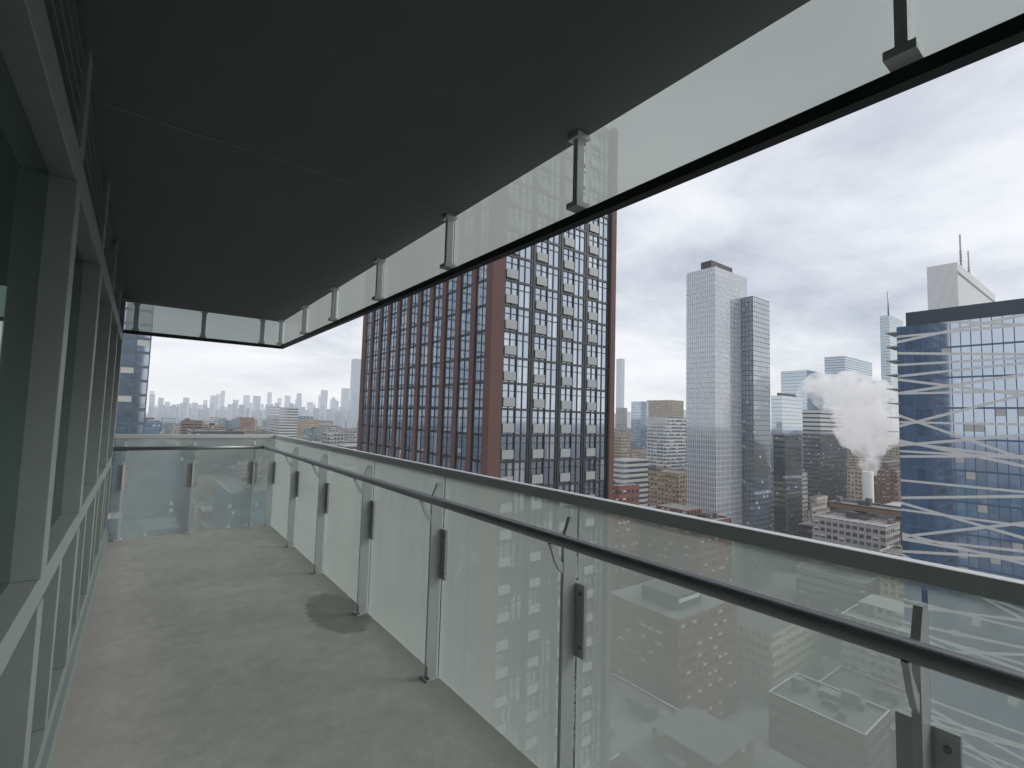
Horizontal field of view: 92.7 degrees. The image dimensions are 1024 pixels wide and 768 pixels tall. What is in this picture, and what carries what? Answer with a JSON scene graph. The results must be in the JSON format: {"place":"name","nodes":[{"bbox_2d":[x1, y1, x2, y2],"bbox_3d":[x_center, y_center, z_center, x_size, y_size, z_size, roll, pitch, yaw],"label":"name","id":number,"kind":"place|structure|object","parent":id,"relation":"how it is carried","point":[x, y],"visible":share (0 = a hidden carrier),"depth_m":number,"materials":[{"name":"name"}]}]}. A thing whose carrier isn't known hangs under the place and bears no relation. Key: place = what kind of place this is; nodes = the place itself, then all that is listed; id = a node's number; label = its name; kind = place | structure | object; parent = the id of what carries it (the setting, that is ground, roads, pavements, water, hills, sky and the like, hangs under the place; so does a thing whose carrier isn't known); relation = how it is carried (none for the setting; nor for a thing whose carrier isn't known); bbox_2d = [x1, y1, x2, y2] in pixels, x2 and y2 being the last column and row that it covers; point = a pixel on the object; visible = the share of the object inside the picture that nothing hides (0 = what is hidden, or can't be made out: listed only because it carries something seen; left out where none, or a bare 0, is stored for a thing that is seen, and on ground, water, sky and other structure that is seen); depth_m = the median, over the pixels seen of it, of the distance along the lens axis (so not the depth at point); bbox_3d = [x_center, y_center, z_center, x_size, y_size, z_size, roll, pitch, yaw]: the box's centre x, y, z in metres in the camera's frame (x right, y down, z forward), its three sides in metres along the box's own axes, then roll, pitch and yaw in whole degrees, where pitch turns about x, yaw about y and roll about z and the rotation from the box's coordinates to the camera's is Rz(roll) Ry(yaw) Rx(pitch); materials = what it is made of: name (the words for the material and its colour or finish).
{"place":"outdoors","nodes":[
{"label":"outdoors","id":0,"kind":"place"},
{"bbox_2d":[52,525,537,767],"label":"balcony floor","id":1,"kind":"structure","parent":0,"point":[260,646],"depth_m":2.50,"materials":[{"name":"concrete"}]},
{"bbox_2d":[0,0,125,767],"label":"window wall frames","id":2,"kind":"structure","parent":1,"relation":"on","point":[46,597],"depth_m":1.46,"materials":[{"name":"grey metal"}]},
{"bbox_2d":[0,49,83,594],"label":"window glass","id":3,"kind":"object","parent":2,"relation":"in","point":[24,176],"depth_m":1.24,"materials":[{"name":"glass"}]},
{"bbox_2d":[44,0,123,323],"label":"louvre window slats","id":4,"kind":"object","parent":2,"relation":"in","point":[63,21],"depth_m":1.43,"materials":[{"name":"grey metal"}]},
{"bbox_2d":[75,0,810,320],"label":"balcony ceiling","id":5,"kind":"structure","parent":2,"relation":"on","point":[457,107],"depth_m":1.80,"materials":[{"name":"concrete"}]},
{"bbox_2d":[97,101,457,215],"bbox_3d":[-0.909,-0.982,2.243,1.525,0.004,0.012,5,-5,-37],"label":"ceiling joint","id":6,"kind":"object","parent":5,"relation":"attached to","point":[150,118],"visible":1,"depth_m":2.10,"materials":[{"name":"grey"}]},
{"bbox_2d":[133,0,912,342],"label":"hanging posts","id":7,"kind":"object","parent":5,"relation":"hanging from","point":[903,18],"visible":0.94,"depth_m":1.91,"materials":[{"name":"grey metal"}]},
{"bbox_2d":[132,37,924,344],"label":"hanging clips","id":8,"kind":"object","parent":7,"relation":"attached to","point":[912,50],"visible":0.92,"depth_m":1.11,"materials":[{"name":"grey metal"}]},
{"bbox_2d":[124,13,1023,348],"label":"metal rail","id":9,"kind":"object","parent":7,"relation":"attached to","point":[1004,35],"visible":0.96,"depth_m":1.37,"materials":[{"name":"black metal"}]},
{"bbox_2d":[125,0,1023,345],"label":"glass panel","id":10,"kind":"object","parent":5,"relation":"hanging from","point":[805,56],"visible":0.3,"depth_m":1.58,"materials":[{"name":"clear glass"}]},
{"bbox_2d":[108,438,1023,767],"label":"glass railing","id":11,"kind":"object","parent":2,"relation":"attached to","point":[834,702],"visible":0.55,"depth_m":1.78,"materials":[{"name":"clear glass"}]},
{"bbox_2d":[126,464,951,754],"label":"clip bolts","id":12,"kind":"object","parent":11,"relation":"attached to","point":[947,750],"visible":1,"depth_m":1.76,"materials":[{"name":"grey metal"}]},
{"bbox_2d":[116,461,962,767],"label":"glass clamps","id":13,"kind":"object","parent":11,"relation":"attached to","point":[942,737],"visible":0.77,"depth_m":1.76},
{"bbox_2d":[113,445,1023,699],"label":"handrail","id":14,"kind":"object","parent":11,"relation":"attached to","point":[994,677],"visible":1,"depth_m":1.15,"materials":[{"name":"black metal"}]},
{"bbox_2d":[115,434,1023,606],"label":"railing top rail","id":15,"kind":"object","parent":11,"relation":"on","point":[988,586],"visible":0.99,"depth_m":1.30,"materials":[{"name":"grey metal"}]},
{"bbox_2d":[113,520,438,682],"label":"post base plates","id":16,"kind":"object","parent":1,"relation":"on","point":[431,673],"visible":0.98,"depth_m":3.33,"materials":[{"name":"metal"}]},
{"bbox_2d":[117,441,932,767],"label":"railing posts","id":17,"kind":"object","parent":1,"relation":"attached to","point":[917,681],"visible":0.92,"depth_m":1.80,"materials":[{"name":"grey metal"}]},
{"bbox_2d":[146,412,825,641],"bbox_3d":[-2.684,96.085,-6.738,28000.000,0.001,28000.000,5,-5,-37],"label":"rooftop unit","id":18,"kind":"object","parent":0,"point":[794,598],"depth_m":322.40,"materials":[{"name":"grey metal"}]},
{"bbox_2d":[107,302,151,528],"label":"skyscraper","id":19,"kind":"structure","parent":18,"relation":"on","point":[133,386],"depth_m":102.65,"materials":[{"name":"blue glass"}]},
{"bbox_2d":[145,416,630,440],"bbox_3d":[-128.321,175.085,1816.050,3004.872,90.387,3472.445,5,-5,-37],"label":"buildings","id":20,"kind":"structure","parent":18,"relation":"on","point":[312,434],"depth_m":900.44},
{"bbox_2d":[143,418,896,617],"bbox_3d":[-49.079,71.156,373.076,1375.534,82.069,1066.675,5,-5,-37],"label":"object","id":21,"kind":"object","parent":20,"relation":"on","point":[834,569],"visible":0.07,"depth_m":237.47,"materials":[{"name":"grey"}]},
{"bbox_2d":[145,420,902,630],"bbox_3d":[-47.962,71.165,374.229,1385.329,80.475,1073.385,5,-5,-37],"label":"parapet caps","id":22,"kind":"object","parent":20,"relation":"on","point":[717,519],"visible":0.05,"depth_m":239.78,"materials":[{"name":"grey concrete"}]},
{"bbox_2d":[148,358,685,428],"bbox_3d":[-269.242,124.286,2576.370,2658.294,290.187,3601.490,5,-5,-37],"label":"skyline","id":23,"kind":"structure","parent":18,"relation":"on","point":[348,410],"depth_m":1503.72},
{"bbox_2d":[157,417,685,469],"bbox_3d":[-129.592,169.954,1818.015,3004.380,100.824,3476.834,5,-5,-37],"label":"office building","id":24,"kind":"structure","parent":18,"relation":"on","point":[666,442],"depth_m":420.92,"materials":[{"name":"grey concrete"}]},
{"bbox_2d":[202,419,685,505],"bbox_3d":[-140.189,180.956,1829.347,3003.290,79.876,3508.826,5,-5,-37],"label":"buildings","id":25,"kind":"structure","parent":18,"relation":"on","point":[665,486],"depth_m":367.58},
{"bbox_2d":[361,144,610,761],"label":"dark brick tower frames","id":26,"kind":"structure","parent":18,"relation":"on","point":[531,360],"depth_m":61.17,"materials":[{"name":"grey metal"}]},
{"bbox_2d":[501,223,598,496],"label":"balconies","id":27,"kind":"structure","parent":26,"relation":"attached to","point":[510,375],"depth_m":59.14,"materials":[{"name":"grey"}]},
{"bbox_2d":[138,380,882,514],"bbox_3d":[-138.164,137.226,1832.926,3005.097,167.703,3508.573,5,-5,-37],"label":"buildings","id":28,"kind":"structure","parent":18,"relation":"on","point":[639,416],"depth_m":506.27,"materials":[{"name":"grey concrete"}]},
{"bbox_2d":[145,417,900,767],"bbox_3d":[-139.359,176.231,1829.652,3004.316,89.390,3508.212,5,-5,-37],"label":"brown brick building","id":29,"kind":"structure","parent":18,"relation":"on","point":[887,485],"depth_m":398.00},
{"bbox_2d":[147,419,900,505],"bbox_3d":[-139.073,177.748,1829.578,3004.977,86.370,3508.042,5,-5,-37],"label":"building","id":30,"kind":"structure","parent":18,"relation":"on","point":[891,503],"depth_m":615.67,"materials":[{"name":"grey concrete"}]},
{"bbox_2d":[167,407,647,506],"bbox_3d":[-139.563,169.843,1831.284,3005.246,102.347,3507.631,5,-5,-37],"label":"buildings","id":31,"kind":"structure","parent":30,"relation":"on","point":[282,421],"depth_m":341.09,"materials":[{"name":"grey concrete"}]},
{"bbox_2d":[183,410,879,640],"bbox_3d":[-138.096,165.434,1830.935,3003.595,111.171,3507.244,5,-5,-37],"label":"buildings","id":32,"kind":"structure","parent":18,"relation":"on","point":[824,453],"depth_m":335.82,"materials":[{"name":"grey concrete"}]},
{"bbox_2d":[199,460,873,717],"bbox_3d":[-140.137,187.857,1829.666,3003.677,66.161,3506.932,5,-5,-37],"label":"buildings","id":33,"kind":"structure","parent":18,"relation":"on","point":[665,545],"depth_m":229.90,"materials":[{"name":"grey concrete"}]},
{"bbox_2d":[172,400,903,601],"bbox_3d":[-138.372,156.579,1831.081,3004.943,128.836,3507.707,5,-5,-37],"label":"buildings","id":34,"kind":"structure","parent":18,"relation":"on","point":[891,588],"depth_m":521.29,"materials":[{"name":"grey concrete"}]},
{"bbox_2d":[179,420,901,766],"bbox_3d":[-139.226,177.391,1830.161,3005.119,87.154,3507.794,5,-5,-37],"label":"buildings","id":35,"kind":"structure","parent":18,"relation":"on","point":[805,750],"depth_m":254.18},
{"bbox_2d":[145,260,994,609],"bbox_3d":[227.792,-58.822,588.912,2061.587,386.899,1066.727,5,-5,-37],"label":"building roofs","id":36,"kind":"structure","parent":35,"relation":"on","point":[667,594],"depth_m":169.08,"materials":[{"name":"grey concrete"}]},
{"bbox_2d":[191,408,904,651],"bbox_3d":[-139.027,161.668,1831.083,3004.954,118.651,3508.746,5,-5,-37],"label":"buildings","id":37,"kind":"structure","parent":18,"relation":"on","point":[888,612],"depth_m":236.93,"materials":[{"name":"grey concrete"}]},
{"bbox_2d":[294,472,829,678],"bbox_3d":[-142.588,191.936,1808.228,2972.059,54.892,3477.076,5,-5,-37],"label":"cream stone building","id":38,"kind":"structure","parent":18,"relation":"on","point":[818,503],"depth_m":326.60,"materials":[{"name":"beige stone"}]},
{"bbox_2d":[224,315,902,440],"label":"skyscraper","id":39,"kind":"structure","parent":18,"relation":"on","point":[888,323],"depth_m":567.23,"materials":[{"name":"grey glass"}]},
{"bbox_2d":[887,292,888,314],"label":"spire tower","id":40,"kind":"structure","parent":39,"relation":"on","point":[888,303],"depth_m":569.94,"materials":[{"name":"silver metal"}]},
{"bbox_2d":[743,562,830,639],"bbox_3d":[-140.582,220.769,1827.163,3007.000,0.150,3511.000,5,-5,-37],"label":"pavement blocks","id":41,"kind":"structure","parent":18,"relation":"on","point":[782,585],"depth_m":291.98,"materials":[{"name":"grey concrete"}]},
{"bbox_2d":[771,370,843,471],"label":"office towers","id":42,"kind":"structure","parent":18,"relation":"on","point":[811,390],"depth_m":547.49,"materials":[{"name":"glass"}]},
{"bbox_2d":[824,356,872,459],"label":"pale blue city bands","id":43,"kind":"object","parent":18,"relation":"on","point":[856,374],"visible":0.5,"depth_m":727.54,"materials":[{"name":"blue glass"}]},
{"bbox_2d":[896,314,1023,721],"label":"glass office tower","id":44,"kind":"structure","parent":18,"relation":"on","point":[961,405],"depth_m":94.95,"materials":[{"name":"blue glass"}]},
{"bbox_2d":[885,331,900,446],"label":"criss cross balconies","id":45,"kind":"structure","parent":44,"relation":"attached to","point":[893,334],"depth_m":105.51,"materials":[{"name":"white metal"}]},
{"bbox_2d":[906,298,1023,325],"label":"criss cross penthouse","id":46,"kind":"object","parent":44,"relation":"on","point":[992,309],"visible":0.44,"depth_m":96.80,"materials":[{"name":"grey metal"}]},
{"bbox_2d":[927,262,994,309],"bbox_3d":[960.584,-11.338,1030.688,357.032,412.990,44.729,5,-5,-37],"label":"building top","id":47,"kind":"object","parent":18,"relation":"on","point":[948,285],"visible":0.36,"depth_m":940.51,"materials":[{"name":"white concrete"}]},
{"bbox_2d":[959,234,969,272],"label":"rooftop antennas","id":48,"kind":"object","parent":47,"relation":"on","point":[961,260],"visible":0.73,"depth_m":999.73,"materials":[{"name":"grey metal"}]},
{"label":"brick tower","id":49,"kind":"structure","parent":18,"relation":"on"},
{"bbox_2d":[361,145,607,767],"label":"brick tower","id":50,"kind":"structure","parent":49,"relation":"attached to","point":[423,360],"depth_m":61.39,"materials":[{"name":"brown brick"}]},
{"bbox_2d":[357,211,616,612],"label":"brick pilasters","id":51,"kind":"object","parent":49,"relation":"on","point":[492,383],"depth_m":62.88,"materials":[{"name":"brown brick"}]},
{"bbox_2d":[146,42,1023,418],"label":"sky","id":52,"kind":"structure","parent":0,"point":[821,223],"materials":[{"name":"grey"}]},
{"bbox_2d":[679,593,699,602],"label":"rooftop sign","id":53,"kind":"object","parent":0,"point":[689,597],"visible":0.86,"depth_m":160.99,"materials":[{"name":"white"}]},
{"bbox_2d":[686,266,771,590],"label":"city tower","id":54,"kind":"structure","parent":0,"point":[715,295],"depth_m":291.14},
{"bbox_2d":[862,471,873,502],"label":"chimney","id":55,"kind":"object","parent":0,"point":[868,483],"visible":0.34,"depth_m":317.19,"materials":[{"name":"white concrete"}]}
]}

